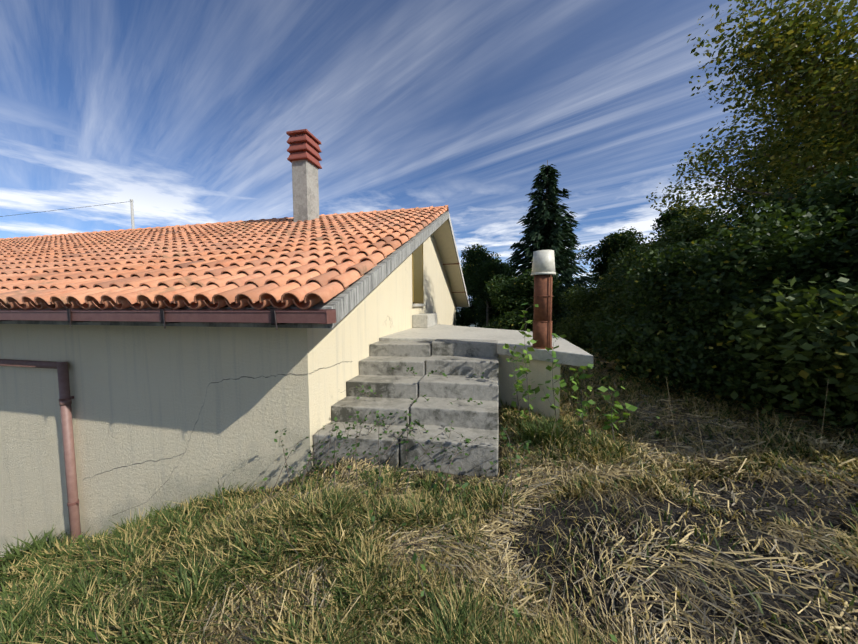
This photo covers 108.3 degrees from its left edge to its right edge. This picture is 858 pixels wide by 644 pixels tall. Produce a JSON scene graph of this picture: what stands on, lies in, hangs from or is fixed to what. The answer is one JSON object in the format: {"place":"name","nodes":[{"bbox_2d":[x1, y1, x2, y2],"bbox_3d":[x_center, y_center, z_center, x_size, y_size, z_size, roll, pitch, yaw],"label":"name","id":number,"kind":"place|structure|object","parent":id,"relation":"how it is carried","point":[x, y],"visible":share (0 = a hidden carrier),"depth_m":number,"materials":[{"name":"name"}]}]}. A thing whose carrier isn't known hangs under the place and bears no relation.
{"place":"outdoors","nodes":[
{"label":"outdoors","id":0,"kind":"place"},
{"bbox_2d":[0,296,857,643],"bbox_3d":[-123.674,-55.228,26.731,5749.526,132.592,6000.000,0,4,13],"label":"ground","id":1,"kind":"structure","parent":0,"point":[696,518],"depth_m":1.68,"materials":[{"name":"brown soil"}]},
{"bbox_2d":[130,199,134,228],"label":"utility pole","id":2,"kind":"object","parent":1,"relation":"on","point":[132,215],"visible":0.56,"depth_m":41.25,"materials":[{"name":"metal"}]},
{"bbox_2d":[0,202,123,216],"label":"pole wire","id":3,"kind":"object","parent":2,"relation":"attached to","point":[63,209],"depth_m":41.81,"materials":[{"name":"grey metal"}]},
{"bbox_2d":[0,233,455,556],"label":"house walls","id":4,"kind":"structure","parent":1,"relation":"on","point":[139,393],"depth_m":3.43,"materials":[{"name":"paint"}]},
{"bbox_2d":[0,359,80,540],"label":"downpipe","id":5,"kind":"object","parent":4,"relation":"attached to","point":[68,441],"visible":0.75,"depth_m":3.56,"materials":[{"name":"metal"}]},
{"bbox_2d":[59,396,79,506],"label":"pipe brackets","id":6,"kind":"object","parent":5,"relation":"attached to","point":[61,400],"visible":0.71,"depth_m":3.57,"materials":[{"name":"brown metal"}]},
{"bbox_2d":[83,361,351,515],"bbox_3d":[-2.512,1.326,3.732,3.032,1.801,0.902,0,4,13],"label":"wall crack","id":7,"kind":"object","parent":4,"relation":"attached to","point":[198,419],"depth_m":3.30,"materials":[{"name":"grey paint"}]},
{"bbox_2d":[0,211,468,327],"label":"roof slab","id":8,"kind":"structure","parent":4,"relation":"on","point":[345,302],"depth_m":2.83,"materials":[{"name":"concrete"}]},
{"bbox_2d":[0,309,335,323],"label":"gutter","id":9,"kind":"object","parent":8,"relation":"attached to","point":[323,316],"visible":1,"depth_m":2.49,"materials":[{"name":"brown metal"}]},
{"bbox_2d":[0,308,286,329],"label":"gutter brackets","id":10,"kind":"object","parent":9,"relation":"attached to","point":[273,317],"visible":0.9,"depth_m":2.50,"materials":[{"name":"brown metal"}]},
{"bbox_2d":[0,207,446,309],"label":"roof tiles","id":11,"kind":"object","parent":8,"relation":"on","point":[283,264],"visible":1,"depth_m":3.78,"materials":[{"name":"ceramic"}]},
{"bbox_2d":[0,205,448,239],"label":"ridge tiles","id":12,"kind":"object","parent":8,"relation":"on","point":[430,208],"visible":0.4,"depth_m":8.96,"materials":[{"name":"ceramic"}]},
{"bbox_2d":[292,159,318,221],"bbox_3d":[-3.048,-3.124,7.681,0.400,1.616,0.500,0,4,13],"label":"chimney shaft","id":13,"kind":"object","parent":8,"relation":"on","point":[305,186],"visible":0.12,"depth_m":7.46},
{"bbox_2d":[286,129,321,168],"bbox_3d":[-3.054,-4.208,7.614,0.540,0.655,0.640,0,4,13],"label":"chimney cap","id":14,"kind":"object","parent":13,"relation":"on","point":[304,143],"visible":0.88,"depth_m":7.36,"materials":[{"name":"red ceramic"}]},
{"bbox_2d":[443,263,465,292],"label":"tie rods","id":15,"kind":"object","parent":8,"relation":"attached to","point":[453,264],"visible":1,"depth_m":9.88,"materials":[{"name":"metal"}]},
{"bbox_2d":[449,214,468,303],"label":"rake fascia","id":16,"kind":"structure","parent":8,"relation":"attached to","point":[458,256],"depth_m":9.41,"materials":[{"name":"white paint"}]},
{"bbox_2d":[412,243,423,303],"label":"gold door slats","id":17,"kind":"object","parent":4,"relation":"in","point":[417,277],"depth_m":6.81,"materials":[{"name":"gold metal"}]},
{"bbox_2d":[412,304,424,306],"bbox_3d":[-0.219,-0.376,6.862,0.056,0.059,0.980,0,4,13],"label":"door sill","id":18,"kind":"structure","parent":4,"relation":"attached to","point":[414,305],"depth_m":6.61,"materials":[{"name":"white stone"}]},
{"bbox_2d":[433,219,467,306],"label":"soffit","id":19,"kind":"structure","parent":4,"relation":"attached to","point":[444,240],"depth_m":9.74,"materials":[{"name":"paint"}]},
{"bbox_2d":[313,341,431,467],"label":"stairs","id":20,"kind":"structure","parent":1,"relation":"on","point":[397,388],"depth_m":3.34,"materials":[{"name":"concrete"}]},
{"bbox_2d":[269,365,530,525],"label":"weeds","id":21,"kind":"object","parent":1,"relation":"on","point":[467,440],"depth_m":2.53,"materials":[{"name":"plant"}]},
{"bbox_2d":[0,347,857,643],"bbox_3d":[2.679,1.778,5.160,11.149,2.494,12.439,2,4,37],"label":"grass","id":22,"kind":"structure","parent":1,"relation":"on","point":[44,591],"depth_m":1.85,"materials":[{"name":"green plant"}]},
{"bbox_2d":[0,348,857,643],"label":"dry grass","id":23,"kind":"structure","parent":1,"relation":"on","point":[502,562],"depth_m":1.69,"materials":[{"name":"beige plant"}]},
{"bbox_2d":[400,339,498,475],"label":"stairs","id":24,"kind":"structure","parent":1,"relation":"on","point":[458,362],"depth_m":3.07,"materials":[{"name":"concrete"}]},
{"bbox_2d":[63,375,857,643],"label":"weeds","id":25,"kind":"object","parent":1,"relation":"on","point":[414,558],"depth_m":1.74,"materials":[{"name":"green plant"}]},
{"bbox_2d":[456,267,485,327],"bbox_3d":[2.099,-0.810,25.001,6.142,7.256,5.979,0,4,13],"label":"bush","id":26,"kind":"object","parent":1,"relation":"on","point":[465,318],"depth_m":23.85,"materials":[{"name":"green plant"}]},
{"bbox_2d":[461,244,515,326],"bbox_3d":[3.227,-1.296,16.167,3.776,5.695,2.978,0,4,13],"label":"tree","id":27,"kind":"object","parent":1,"relation":"on","point":[479,267],"depth_m":15.77,"materials":[{"name":"green plant"}]},
{"bbox_2d":[472,257,521,327],"bbox_3d":[6.497,-1.308,22.516,6.762,6.554,5.894,0,4,13],"label":"tree","id":28,"kind":"object","parent":1,"relation":"on","point":[506,267],"visible":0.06,"depth_m":21.59,"materials":[{"name":"green plant"}]},
{"bbox_2d":[483,268,570,332],"bbox_3d":[3.493,-0.397,11.173,3.227,3.197,3.599,0,4,13],"label":"bush","id":29,"kind":"object","parent":1,"relation":"on","point":[508,298],"depth_m":10.97,"materials":[{"name":"green plant"}]},
{"bbox_2d":[498,355,560,419],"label":"annex walls","id":30,"kind":"structure","parent":1,"relation":"on","point":[539,373],"depth_m":3.62,"materials":[{"name":"paint"}]},
{"bbox_2d":[379,324,592,367],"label":"terrace slab","id":31,"kind":"structure","parent":30,"relation":"on","point":[570,353],"depth_m":4.47,"materials":[{"name":"concrete"}]},
{"bbox_2d":[412,313,436,327],"bbox_3d":[-0.080,-0.041,6.853,0.336,0.270,1.000,0,4,13],"label":"door step","id":32,"kind":"structure","parent":31,"relation":"on","point":[425,320],"depth_m":6.39,"materials":[{"name":"concrete"}]},
{"bbox_2d":[531,274,552,348],"bbox_3d":[1.283,-0.121,3.495,0.250,0.865,0.250,0,4,13],"label":"stove pipe","id":33,"kind":"object","parent":31,"relation":"on","point":[542,321],"visible":0.77,"depth_m":3.41,"materials":[{"name":"brown metal"}]},
{"bbox_2d":[531,250,555,275],"bbox_3d":[1.280,-0.655,3.463,0.266,0.265,0.266,0,4,13],"label":"cap","id":34,"kind":"object","parent":33,"relation":"on","point":[543,263],"visible":0.92,"depth_m":3.36,"materials":[{"name":"plastic"}]},
{"bbox_2d":[503,160,595,323],"bbox_3d":[5.271,-2.716,13.792,4.575,8.757,4.619,0,4,13],"label":"spruce","id":35,"kind":"object","parent":1,"relation":"on","point":[547,212],"depth_m":13.26,"materials":[{"name":"green plant"}]},
{"bbox_2d":[502,303,637,445],"bbox_3d":[1.353,0.489,3.125,1.282,1.374,0.605,2,4,36],"label":"climbing plant","id":36,"kind":"object","parent":1,"relation":"on","point":[563,384],"depth_m":3.02,"materials":[{"name":"green plant"}]},
{"bbox_2d":[552,283,625,350],"bbox_3d":[4.803,0.009,9.035,3.059,2.266,3.521,0,4,13],"label":"shrub","id":37,"kind":"object","parent":1,"relation":"on","point":[586,299],"visible":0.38,"depth_m":8.70,"materials":[{"name":"green plant"}]},
{"bbox_2d":[576,226,649,308],"bbox_3d":[8.909,-1.276,13.268,5.274,5.390,5.036,0,4,13],"label":"tree","id":38,"kind":"object","parent":1,"relation":"on","point":[617,242],"depth_m":13.09,"materials":[{"name":"green plant"}]},
{"bbox_2d":[589,241,710,368],"bbox_3d":[5.113,-0.237,6.213,3.443,2.726,3.632,0,4,13],"label":"shrub","id":39,"kind":"object","parent":1,"relation":"on","point":[663,245],"visible":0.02,"depth_m":6.29,"materials":[{"name":"green plant"}]},
{"bbox_2d":[578,212,749,344],"bbox_3d":[5.850,-0.697,7.776,3.876,3.400,4.096,0,4,13],"label":"shrub","id":40,"kind":"object","parent":1,"relation":"on","point":[680,234],"depth_m":7.04,"materials":[{"name":"green plant"}]},
{"bbox_2d":[510,375,828,508],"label":"dry stalks","id":41,"kind":"object","parent":1,"relation":"on","point":[677,442],"visible":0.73,"depth_m":2.36,"materials":[{"name":"brown plant"}]},
{"bbox_2d":[651,202,739,240],"bbox_3d":[11.946,-2.148,16.061,6.795,7.244,5.748,0,4,13],"label":"tree","id":42,"kind":"object","parent":1,"relation":"on","point":[669,216],"visible":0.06,"depth_m":14.55,"materials":[{"name":"green plant"}]},
{"bbox_2d":[578,198,857,409],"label":"shrub","id":43,"kind":"object","parent":1,"relation":"on","point":[678,338],"depth_m":3.70,"materials":[{"name":"green plant"}]},
{"bbox_2d":[646,0,857,221],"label":"tall tree","id":44,"kind":"object","parent":1,"relation":"on","point":[818,82],"depth_m":4.82,"materials":[{"name":"green plant"}]},
{"bbox_2d":[711,190,792,241],"bbox_3d":[7.820,-0.955,6.322,4.758,4.118,4.078,0,4,13],"label":"shrub","id":45,"kind":"object","parent":1,"relation":"on","point":[743,221],"depth_m":6.30,"materials":[{"name":"green plant"}]},
{"bbox_2d":[714,69,857,209],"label":"tall tree","id":46,"kind":"object","parent":1,"relation":"on","point":[767,180],"depth_m":8.24,"materials":[{"name":"green plant"}]},
{"bbox_2d":[716,208,857,431],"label":"shrub","id":47,"kind":"object","parent":1,"relation":"on","point":[828,347],"depth_m":2.83,"materials":[{"name":"green plant"}]},
{"bbox_2d":[747,158,857,404],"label":"shrub","id":48,"kind":"object","parent":1,"relation":"on","point":[843,194],"visible":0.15,"depth_m":3.84,"materials":[{"name":"green plant"}]},
{"bbox_2d":[0,0,857,287],"label":"sky","id":49,"kind":"structure","parent":0,"point":[182,110],"materials":[{"name":"blue"}]}
]}

